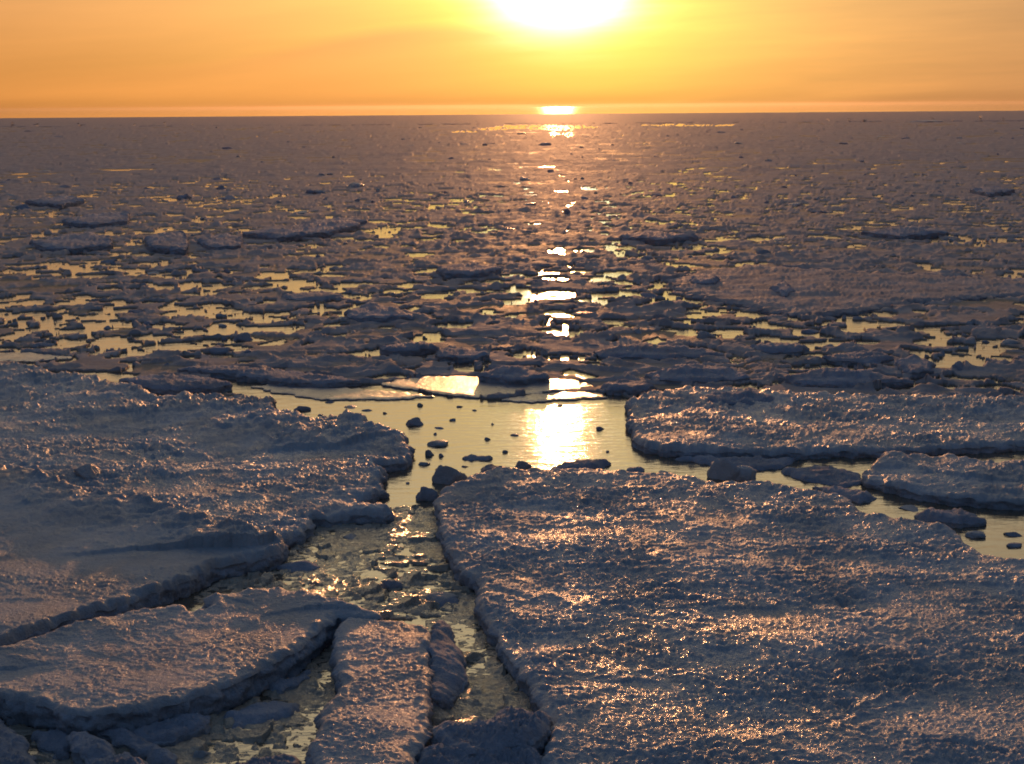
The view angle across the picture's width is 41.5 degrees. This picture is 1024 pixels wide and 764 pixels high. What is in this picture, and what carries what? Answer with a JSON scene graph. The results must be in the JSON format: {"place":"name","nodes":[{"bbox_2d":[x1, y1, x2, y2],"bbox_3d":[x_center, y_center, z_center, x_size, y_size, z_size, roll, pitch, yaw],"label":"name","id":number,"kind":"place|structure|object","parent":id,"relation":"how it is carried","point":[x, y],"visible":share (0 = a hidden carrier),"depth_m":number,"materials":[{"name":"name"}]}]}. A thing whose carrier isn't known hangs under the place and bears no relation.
{"place":"outdoors","nodes":[
{"label":"outdoors","id":0,"kind":"place"},
{"bbox_2d":[0,103,1023,763],"bbox_3d":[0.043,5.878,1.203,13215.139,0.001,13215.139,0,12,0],"label":"water","id":1,"kind":"structure","parent":0,"point":[552,435],"depth_m":33.05,"materials":[{"name":"brown liquid"}]},
{"bbox_2d":[0,719,38,763],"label":"ice block","id":2,"kind":"object","parent":1,"relation":"on","point":[14,747],"depth_m":12.59,"materials":[{"name":"ice"}]},
{"bbox_2d":[15,204,30,209],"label":"ice chunk","id":3,"kind":"object","parent":1,"relation":"on","point":[22,206],"visible":0.51,"depth_m":82.55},
{"bbox_2d":[0,352,72,362],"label":"ice plate","id":4,"kind":"object","parent":1,"relation":"on","point":[18,357],"visible":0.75,"depth_m":33.02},
{"bbox_2d":[32,342,54,347],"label":"ice chunk","id":5,"kind":"object","parent":1,"relation":"on","point":[39,344],"visible":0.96,"depth_m":34.85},
{"bbox_2d":[30,728,70,753],"bbox_3d":[-4.427,3.494,13.014,0.405,0.240,0.538,-4,12,-19],"label":"ice block","id":6,"kind":"object","parent":1,"relation":"on","point":[52,741],"depth_m":12.93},
{"bbox_2d":[25,195,85,208],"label":"ice floe","id":7,"kind":"object","parent":1,"relation":"on","point":[61,202],"visible":0.9,"depth_m":85.29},
{"bbox_2d":[29,232,113,253],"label":"ice floe","id":8,"kind":"object","parent":1,"relation":"on","point":[80,243],"visible":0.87,"depth_m":58.90,"materials":[{"name":"ice"}]},
{"bbox_2d":[62,210,130,228],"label":"ice floe","id":9,"kind":"object","parent":1,"relation":"on","point":[94,220],"visible":0.84,"depth_m":70.73,"materials":[{"name":"ice"}]},
{"bbox_2d":[65,731,147,763],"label":"ice block","id":10,"kind":"object","parent":1,"relation":"on","point":[86,747],"depth_m":12.51,"materials":[{"name":"ice"}]},
{"bbox_2d":[101,259,116,262],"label":"ice chunk","id":11,"kind":"object","parent":1,"relation":"on","point":[109,260],"visible":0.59,"depth_m":53.84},
{"bbox_2d":[127,309,142,312],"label":"ice chunk","id":12,"kind":"object","parent":1,"relation":"on","point":[134,311],"visible":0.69,"depth_m":40.48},
{"bbox_2d":[96,727,178,763],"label":"ice block","id":13,"kind":"object","parent":1,"relation":"on","point":[142,748],"depth_m":12.76,"materials":[{"name":"ice"}]},
{"bbox_2d":[0,464,289,645],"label":"ice floe","id":14,"kind":"object","parent":1,"relation":"on","point":[71,553],"visible":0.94,"depth_m":17.81,"materials":[{"name":"ice"}]},
{"bbox_2d":[143,320,154,324],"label":"ice chunk","id":15,"kind":"object","parent":1,"relation":"on","point":[149,322],"visible":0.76,"depth_m":38.22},
{"bbox_2d":[144,230,189,255],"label":"ice floe","id":16,"kind":"object","parent":1,"relation":"on","point":[175,242],"visible":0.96,"depth_m":58.44,"materials":[{"name":"ice"}]},
{"bbox_2d":[2,644,335,763],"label":"brash ice","id":17,"kind":"structure","parent":1,"relation":"on","point":[304,697],"depth_m":13.23,"materials":[{"name":"ice"}]},
{"bbox_2d":[53,750,69,759],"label":"ice chunk","id":18,"kind":"object","parent":17,"relation":"on","point":[61,755],"visible":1,"depth_m":12.70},
{"bbox_2d":[193,750,207,757],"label":"ice chunk","id":19,"kind":"object","parent":17,"relation":"on","point":[200,754],"visible":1,"depth_m":12.70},
{"bbox_2d":[163,268,177,271],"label":"ice chunk","id":20,"kind":"object","parent":1,"relation":"on","point":[168,270],"visible":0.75,"depth_m":50.64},
{"bbox_2d":[133,713,210,746],"bbox_3d":[-3.297,3.430,13.178,0.460,0.282,0.807,11,16,43],"label":"ice block","id":21,"kind":"object","parent":1,"relation":"on","point":[174,731],"depth_m":13.07,"materials":[{"name":"ice"}]},
{"bbox_2d":[119,373,232,395],"bbox_3d":[-7.363,0.058,29.580,2.555,0.372,1.544,9,15,39],"label":"ice floe","id":22,"kind":"object","parent":1,"relation":"on","point":[168,384],"visible":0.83,"depth_m":29.11,"materials":[{"name":"ice"}]},
{"bbox_2d":[177,195,193,198],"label":"ice chunk","id":23,"kind":"object","parent":1,"relation":"on","point":[183,196],"visible":0.53,"depth_m":90.71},
{"bbox_2d":[0,587,383,735],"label":"ice floe","id":24,"kind":"object","parent":1,"relation":"on","point":[216,653],"visible":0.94,"depth_m":14.27,"materials":[{"name":"ice"}]},
{"bbox_2d":[0,362,415,547],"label":"ice floe","id":25,"kind":"object","parent":1,"relation":"on","point":[292,478],"visible":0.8,"depth_m":23.32,"materials":[{"name":"ice"}]},
{"bbox_2d":[74,464,99,479],"bbox_3d":[-6.810,1.450,21.674,0.407,0.213,0.436,-5,13,-23],"label":"ice chunk","id":26,"kind":"object","parent":25,"relation":"on","point":[88,471],"visible":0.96,"depth_m":21.66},
{"bbox_2d":[197,233,243,249],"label":"ice floe","id":27,"kind":"object","parent":1,"relation":"on","point":[221,241],"visible":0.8,"depth_m":59.19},
{"bbox_2d":[209,347,233,353],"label":"ice chunk","id":28,"kind":"object","parent":1,"relation":"on","point":[219,350],"visible":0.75,"depth_m":33.66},
{"bbox_2d":[221,195,236,199],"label":"ice chunk","id":29,"kind":"object","parent":1,"relation":"on","point":[228,197],"visible":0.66,"depth_m":90.03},
{"bbox_2d":[233,332,252,341],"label":"ice chunk","id":30,"kind":"object","parent":1,"relation":"on","point":[244,336],"visible":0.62,"depth_m":35.48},
{"bbox_2d":[223,701,299,728],"bbox_3d":[-2.504,3.372,13.600,0.788,0.216,0.478,-6,13,-25],"label":"ice block","id":31,"kind":"object","parent":1,"relation":"on","point":[259,712],"depth_m":13.50,"materials":[{"name":"ice"}]},
{"bbox_2d":[235,753,301,763],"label":"ice block","id":32,"kind":"object","parent":1,"relation":"on","point":[283,758],"depth_m":12.26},
{"bbox_2d":[177,365,361,387],"bbox_3d":[-5.514,-0.116,30.420,4.618,0.349,1.158,6,13,30],"label":"ice floe","id":33,"kind":"object","parent":1,"relation":"on","point":[270,375],"visible":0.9,"depth_m":30.07,"materials":[{"name":"ice"}]},
{"bbox_2d":[267,668,312,693],"bbox_3d":[-2.272,3.190,14.459,0.352,0.225,0.898,10,15,40],"label":"ice block","id":34,"kind":"object","parent":1,"relation":"on","point":[281,685],"depth_m":14.22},
{"bbox_2d":[276,560,320,572],"bbox_3d":[-2.837,2.449,17.934,0.585,0.130,0.454,-4,12,-18],"label":"ice chunk","id":35,"kind":"object","parent":1,"relation":"on","point":[302,565],"visible":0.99,"depth_m":17.87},
{"bbox_2d":[242,219,360,241],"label":"ice floe","id":36,"kind":"object","parent":1,"relation":"on","point":[323,229],"visible":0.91,"depth_m":63.78,"materials":[{"name":"ice"}]},
{"bbox_2d":[294,406,310,410],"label":"ice chunk","id":37,"kind":"object","parent":1,"relation":"on","point":[302,408],"visible":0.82,"depth_m":27.24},
{"bbox_2d":[305,190,314,193],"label":"ice chunk","id":38,"kind":"object","parent":1,"relation":"on","point":[310,191],"visible":0.56,"depth_m":95.11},
{"bbox_2d":[281,290,343,301],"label":"ice floe","id":39,"kind":"object","parent":1,"relation":"on","point":[315,296],"visible":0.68,"depth_m":42.92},
{"bbox_2d":[314,190,325,193],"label":"ice chunk","id":40,"kind":"object","parent":1,"relation":"on","point":[318,191],"visible":0.48,"depth_m":94.95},
{"bbox_2d":[301,217,367,224],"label":"ice floe","id":41,"kind":"object","parent":1,"relation":"on","point":[360,220],"visible":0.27,"depth_m":69.84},
{"bbox_2d":[251,384,433,400],"bbox_3d":[-3.740,0.300,28.776,4.256,0.168,1.288,2,12,14],"label":"ice plate","id":42,"kind":"object","parent":1,"relation":"on","point":[330,394],"visible":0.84,"depth_m":28.68,"materials":[{"name":"ice"}]},
{"bbox_2d":[343,533,356,538],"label":"ice chunk","id":43,"kind":"object","parent":1,"relation":"on","point":[351,536],"visible":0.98,"depth_m":19.13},
{"bbox_2d":[344,405,356,408],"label":"ice chunk","id":44,"kind":"object","parent":1,"relation":"on","point":[351,406],"visible":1,"depth_m":27.52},
{"bbox_2d":[348,182,364,186],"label":"ice chunk","id":45,"kind":"object","parent":1,"relation":"on","point":[355,184],"visible":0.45,"depth_m":101.75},
{"bbox_2d":[194,504,531,726],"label":"brash ice","id":46,"kind":"structure","parent":1,"relation":"on","point":[488,697],"depth_m":17.29,"materials":[{"name":"ice"}]},
{"bbox_2d":[381,580,402,588],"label":"ice chunk","id":47,"kind":"object","parent":46,"relation":"on","point":[388,584],"visible":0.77,"depth_m":17.14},
{"bbox_2d":[304,617,434,763],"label":"ice floe","id":48,"kind":"object","parent":1,"relation":"on","point":[378,708],"visible":1,"depth_m":13.35,"materials":[{"name":"ice"}]},
{"bbox_2d":[344,301,414,321],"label":"ice floe","id":49,"kind":"object","parent":1,"relation":"on","point":[372,311],"visible":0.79,"depth_m":38.68,"materials":[{"name":"ice"}]},
{"bbox_2d":[392,301,407,302],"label":"ice chunk","id":50,"kind":"object","parent":1,"relation":"on","point":[399,302],"visible":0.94,"depth_m":42.06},
{"bbox_2d":[379,341,438,355],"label":"ice floe","id":51,"kind":"object","parent":1,"relation":"on","point":[413,348],"visible":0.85,"depth_m":33.27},
{"bbox_2d":[406,417,423,425],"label":"ice chunk","id":52,"kind":"object","parent":1,"relation":"on","point":[415,421],"visible":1,"depth_m":25.92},
{"bbox_2d":[418,462,429,464],"bbox_3d":[-1.500,1.394,23.095,0.212,0.069,0.138,-1,12,-5],"label":"ice crumb","id":53,"kind":"object","parent":1,"relation":"on","point":[423,463],"visible":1,"depth_m":23.05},
{"bbox_2d":[415,486,438,500],"bbox_3d":[-1.310,1.759,21.045,0.377,0.296,0.319,4,12,20],"label":"ice chunk","id":54,"kind":"object","parent":1,"relation":"on","point":[426,494],"visible":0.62,"depth_m":20.95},
{"bbox_2d":[425,450,433,455],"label":"ice chunk","id":55,"kind":"object","parent":1,"relation":"on","point":[428,453],"visible":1,"depth_m":23.66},
{"bbox_2d":[427,440,447,446],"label":"ice chunk","id":56,"kind":"object","parent":1,"relation":"on","point":[439,443],"visible":1,"depth_m":24.34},
{"bbox_2d":[427,591,457,600],"bbox_3d":[-0.892,2.674,16.750,0.414,0.121,0.331,8,14,36],"label":"ice chunk","id":57,"kind":"object","parent":1,"relation":"on","point":[434,596],"visible":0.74,"depth_m":16.70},
{"bbox_2d":[436,597,458,607],"bbox_3d":[-0.835,2.750,16.625,0.430,0.197,0.314,0,12,0],"label":"ice block","id":58,"kind":"object","parent":1,"relation":"on","point":[450,600],"depth_m":16.56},
{"bbox_2d":[427,620,469,708],"bbox_3d":[-0.714,3.065,14.601,0.498,0.390,2.080,-2,12,-5],"label":"ice block","id":59,"kind":"object","parent":1,"relation":"on","point":[450,681],"depth_m":14.32,"materials":[{"name":"ice"}]},
{"bbox_2d":[432,465,467,484],"bbox_3d":[-1.003,1.535,22.011,0.605,0.401,0.394,2,12,10],"label":"ice chunk","id":60,"kind":"object","parent":1,"relation":"on","point":[448,475],"visible":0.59,"depth_m":21.88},
{"bbox_2d":[436,347,489,362],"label":"ice floe","id":61,"kind":"object","parent":1,"relation":"on","point":[458,355],"visible":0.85,"depth_m":32.40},
{"bbox_2d":[436,262,501,278],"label":"ice floe","id":62,"kind":"object","parent":1,"relation":"on","point":[469,270],"visible":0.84,"depth_m":48.30,"materials":[{"name":"ice"}]},
{"bbox_2d":[462,454,492,460],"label":"ice floe","id":63,"kind":"object","parent":1,"relation":"on","point":[471,457],"visible":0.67,"depth_m":23.36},
{"bbox_2d":[417,743,543,763],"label":"ice block","id":64,"kind":"object","parent":1,"relation":"on","point":[439,753],"depth_m":12.23,"materials":[{"name":"ice"}]},
{"bbox_2d":[381,376,591,398],"bbox_3d":[-0.564,0.145,29.386,4.644,0.181,2.374,0,12,0],"label":"ice plate","id":65,"kind":"object","parent":1,"relation":"on","point":[472,387],"visible":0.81,"depth_m":29.27,"materials":[{"name":"ice"}]},
{"bbox_2d":[477,365,549,384],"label":"ice floe","id":66,"kind":"object","parent":65,"relation":"on","point":[513,375],"visible":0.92,"depth_m":29.61,"materials":[{"name":"ice"}]},
{"bbox_2d":[429,705,551,755],"bbox_3d":[-0.155,3.383,12.703,1.228,0.520,0.862,-6,13,-24],"label":"ice block","id":67,"kind":"object","parent":1,"relation":"on","point":[508,727],"depth_m":12.55,"materials":[{"name":"ice"}]},
{"bbox_2d":[480,463,504,472],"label":"ice floe","id":68,"kind":"object","parent":1,"relation":"on","point":[485,468],"visible":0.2,"depth_m":22.30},
{"bbox_2d":[0,117,1023,399],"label":"brash ice","id":69,"kind":"structure","parent":1,"relation":"on","point":[98,159],"depth_m":65.94,"materials":[{"name":"ice"}]},
{"bbox_2d":[0,111,1023,126],"bbox_3d":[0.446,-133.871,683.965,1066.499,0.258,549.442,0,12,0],"label":"ice sheet","id":70,"kind":"object","parent":1,"relation":"on","point":[469,119],"visible":0.9,"depth_m":647.11,"materials":[{"name":"ice"}]},
{"bbox_2d":[515,461,531,469],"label":"ice chunk","id":71,"kind":"object","parent":1,"relation":"on","point":[523,465],"visible":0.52,"depth_m":22.73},
{"bbox_2d":[502,391,607,402],"bbox_3d":[0.845,0.366,28.294,2.196,0.166,0.856,-3,12,-14],"label":"ice plate","id":72,"kind":"object","parent":1,"relation":"on","point":[553,396],"visible":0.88,"depth_m":28.14,"materials":[{"name":"ice"}]},
{"bbox_2d":[553,459,610,469],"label":"ice floe","id":73,"kind":"object","parent":1,"relation":"on","point":[594,464],"visible":0.55,"depth_m":22.70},
{"bbox_2d":[572,312,592,315],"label":"ice chunk","id":74,"kind":"object","parent":1,"relation":"on","point":[577,313],"visible":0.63,"depth_m":39.35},
{"bbox_2d":[600,379,654,394],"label":"ice floe","id":75,"kind":"object","parent":1,"relation":"on","point":[619,386],"visible":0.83,"depth_m":28.60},
{"bbox_2d":[626,466,644,472],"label":"ice floe","id":76,"kind":"object","parent":1,"relation":"on","point":[639,469],"visible":0.41,"depth_m":22.50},
{"bbox_2d":[633,328,641,333],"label":"ice chunk","id":77,"kind":"object","parent":1,"relation":"on","point":[637,331],"visible":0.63,"depth_m":36.05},
{"bbox_2d":[641,255,652,258],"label":"ice chunk","id":78,"kind":"object","parent":1,"relation":"on","point":[647,257],"visible":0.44,"depth_m":52.98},
{"bbox_2d":[640,292,655,296],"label":"ice chunk","id":79,"kind":"object","parent":1,"relation":"on","point":[643,294],"visible":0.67,"depth_m":43.11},
{"bbox_2d":[619,230,697,244],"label":"ice floe","id":80,"kind":"object","parent":1,"relation":"on","point":[651,237],"visible":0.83,"depth_m":59.73,"materials":[{"name":"ice"}]},
{"bbox_2d":[594,343,723,360],"bbox_3d":[3.555,-0.682,32.818,3.147,0.366,1.445,0,12,0],"label":"ice floe","id":81,"kind":"object","parent":1,"relation":"on","point":[638,351],"visible":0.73,"depth_m":32.66,"materials":[{"name":"ice"}]},
{"bbox_2d":[644,363,749,383],"bbox_3d":[4.130,-0.129,30.013,2.236,0.400,1.373,-4,12,-18],"label":"ice floe","id":82,"kind":"object","parent":1,"relation":"on","point":[694,373],"visible":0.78,"depth_m":29.88,"materials":[{"name":"ice"}]},
{"bbox_2d":[696,331,715,338],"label":"ice chunk","id":83,"kind":"object","parent":1,"relation":"on","point":[703,334],"visible":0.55,"depth_m":35.17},
{"bbox_2d":[707,458,739,480],"bbox_3d":[3.540,1.467,22.131,0.676,0.449,0.441,4,12,21],"label":"ice chunk","id":84,"kind":"object","parent":1,"relation":"on","point":[723,469],"visible":0.53,"depth_m":22.00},
{"bbox_2d":[432,466,1023,763],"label":"ice floe","id":85,"kind":"object","parent":1,"relation":"on","point":[623,616],"visible":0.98,"depth_m":15.44,"materials":[{"name":"ice"}]},
{"bbox_2d":[674,455,797,470],"bbox_3d":[3.843,1.417,22.885,2.146,0.232,0.922,0,12,0],"label":"ice floe","id":86,"kind":"object","parent":1,"relation":"on","point":[758,463],"visible":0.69,"depth_m":22.95,"materials":[{"name":"ice"}]},
{"bbox_2d":[735,465,756,481],"bbox_3d":[3.748,1.513,22.039,0.442,0.302,0.353,6,13,30],"label":"ice chunk","id":87,"kind":"object","parent":1,"relation":"on","point":[747,473],"visible":0.51,"depth_m":21.88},
{"bbox_2d":[755,249,770,253],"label":"ice chunk","id":88,"kind":"object","parent":1,"relation":"on","point":[759,251],"visible":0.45,"depth_m":54.87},
{"bbox_2d":[750,341,809,354],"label":"ice floe","id":89,"kind":"object","parent":1,"relation":"on","point":[777,348],"visible":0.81,"depth_m":33.00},
{"bbox_2d":[772,238,787,240],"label":"ice chunk","id":90,"kind":"object","parent":1,"relation":"on","point":[777,239],"visible":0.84,"depth_m":60.59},
{"bbox_2d":[788,202,802,205],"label":"ice chunk","id":91,"kind":"object","parent":1,"relation":"on","point":[798,203],"visible":0.56,"depth_m":80.78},
{"bbox_2d":[801,329,819,333],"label":"ice chunk","id":92,"kind":"object","parent":1,"relation":"on","point":[812,331],"visible":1,"depth_m":36.04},
{"bbox_2d":[810,210,827,212],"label":"ice chunk","id":93,"kind":"object","parent":1,"relation":"on","point":[813,211],"visible":0.69,"depth_m":75.59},
{"bbox_2d":[781,465,861,487],"bbox_3d":[5.168,1.564,22.154,1.046,0.219,1.315,-8,14,-32],"label":"ice floe","id":94,"kind":"object","parent":1,"relation":"on","point":[830,475],"visible":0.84,"depth_m":22.02,"materials":[{"name":"ice"}]},
{"bbox_2d":[624,385,1023,459],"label":"ice floe","id":95,"kind":"object","parent":1,"relation":"on","point":[688,420],"visible":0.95,"depth_m":24.92,"materials":[{"name":"ice"}]},
{"bbox_2d":[704,389,776,404],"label":"ice floe","id":96,"kind":"object","parent":95,"relation":"on","point":[748,396],"visible":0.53,"depth_m":26.93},
{"bbox_2d":[664,264,1023,317],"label":"ice floe","id":97,"kind":"object","parent":1,"relation":"on","point":[829,292],"visible":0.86,"depth_m":43.64,"materials":[{"name":"ice"}]},
{"bbox_2d":[689,273,719,284],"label":"ice floe","id":98,"kind":"object","parent":97,"relation":"on","point":[705,279],"visible":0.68,"depth_m":45.53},
{"bbox_2d":[768,280,794,296],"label":"ice chunk","id":99,"kind":"object","parent":97,"relation":"on","point":[782,288],"visible":0.69,"depth_m":43.12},
{"bbox_2d":[812,485,876,503],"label":"ice floe","id":100,"kind":"object","parent":1,"relation":"on","point":[858,496],"visible":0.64,"depth_m":20.95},
{"bbox_2d":[778,367,913,387],"bbox_3d":[7.276,-0.048,29.452,2.876,0.421,1.350,0,12,0],"label":"ice floe","id":101,"kind":"object","parent":1,"relation":"on","point":[835,377],"visible":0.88,"depth_m":29.23,"materials":[{"name":"ice"}]},
{"bbox_2d":[821,350,893,365],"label":"ice floe","id":102,"kind":"object","parent":1,"relation":"on","point":[855,358],"visible":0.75,"depth_m":31.72,"materials":[{"name":"ice"}]},
{"bbox_2d":[860,225,948,238],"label":"ice floe","id":103,"kind":"object","parent":1,"relation":"on","point":[912,232],"visible":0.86,"depth_m":61.33,"materials":[{"name":"ice"}]},
{"bbox_2d":[898,505,917,511],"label":"ice chunk","id":104,"kind":"object","parent":1,"relation":"on","point":[912,508],"visible":1,"depth_m":20.36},
{"bbox_2d":[893,354,935,378],"bbox_3d":[9.275,-0.323,30.838,1.052,0.375,1.782,0,12,0],"label":"ice chunk","id":105,"kind":"object","parent":1,"relation":"on","point":[915,366],"visible":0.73,"depth_m":30.59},
{"bbox_2d":[909,120,942,121],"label":"ice chunk","id":106,"kind":"object","parent":1,"relation":"on","point":[926,121],"visible":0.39,"depth_m":421.93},
{"bbox_2d":[861,450,1023,510],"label":"ice floe","id":107,"kind":"object","parent":1,"relation":"on","point":[949,479],"visible":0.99,"depth_m":21.23,"materials":[{"name":"ice"}]},
{"bbox_2d":[914,507,986,528],"bbox_3d":[6.393,2.004,19.732,1.004,0.310,0.698,0,12,0],"label":"ice floe","id":108,"kind":"object","parent":1,"relation":"on","point":[960,518],"visible":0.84,"depth_m":19.53,"materials":[{"name":"ice"}]},
{"bbox_2d":[952,361,963,369],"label":"ice chunk","id":109,"kind":"object","parent":1,"relation":"on","point":[958,365],"visible":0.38,"depth_m":30.70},
{"bbox_2d":[965,531,985,537],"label":"ice chunk","id":110,"kind":"object","parent":1,"relation":"on","point":[975,534],"visible":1,"depth_m":19.00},
{"bbox_2d":[969,186,1014,196],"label":"ice floe","id":111,"kind":"object","parent":1,"relation":"on","point":[991,191],"visible":0.88,"depth_m":89.04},
{"bbox_2d":[1000,338,1019,343],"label":"ice chunk","id":112,"kind":"object","parent":1,"relation":"on","point":[1008,341],"visible":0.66,"depth_m":34.04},
{"bbox_2d":[1003,532,1021,536],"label":"ice chunk","id":113,"kind":"object","parent":1,"relation":"on","point":[1015,534],"visible":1,"depth_m":19.07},
{"bbox_2d":[1006,542,1021,547],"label":"ice chunk","id":114,"kind":"object","parent":1,"relation":"on","point":[1014,545],"visible":1,"depth_m":18.58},
{"bbox_2d":[0,0,1023,110],"label":"sky","id":115,"kind":"structure","parent":0,"point":[55,54],"materials":[{"name":"orange"}]}
]}

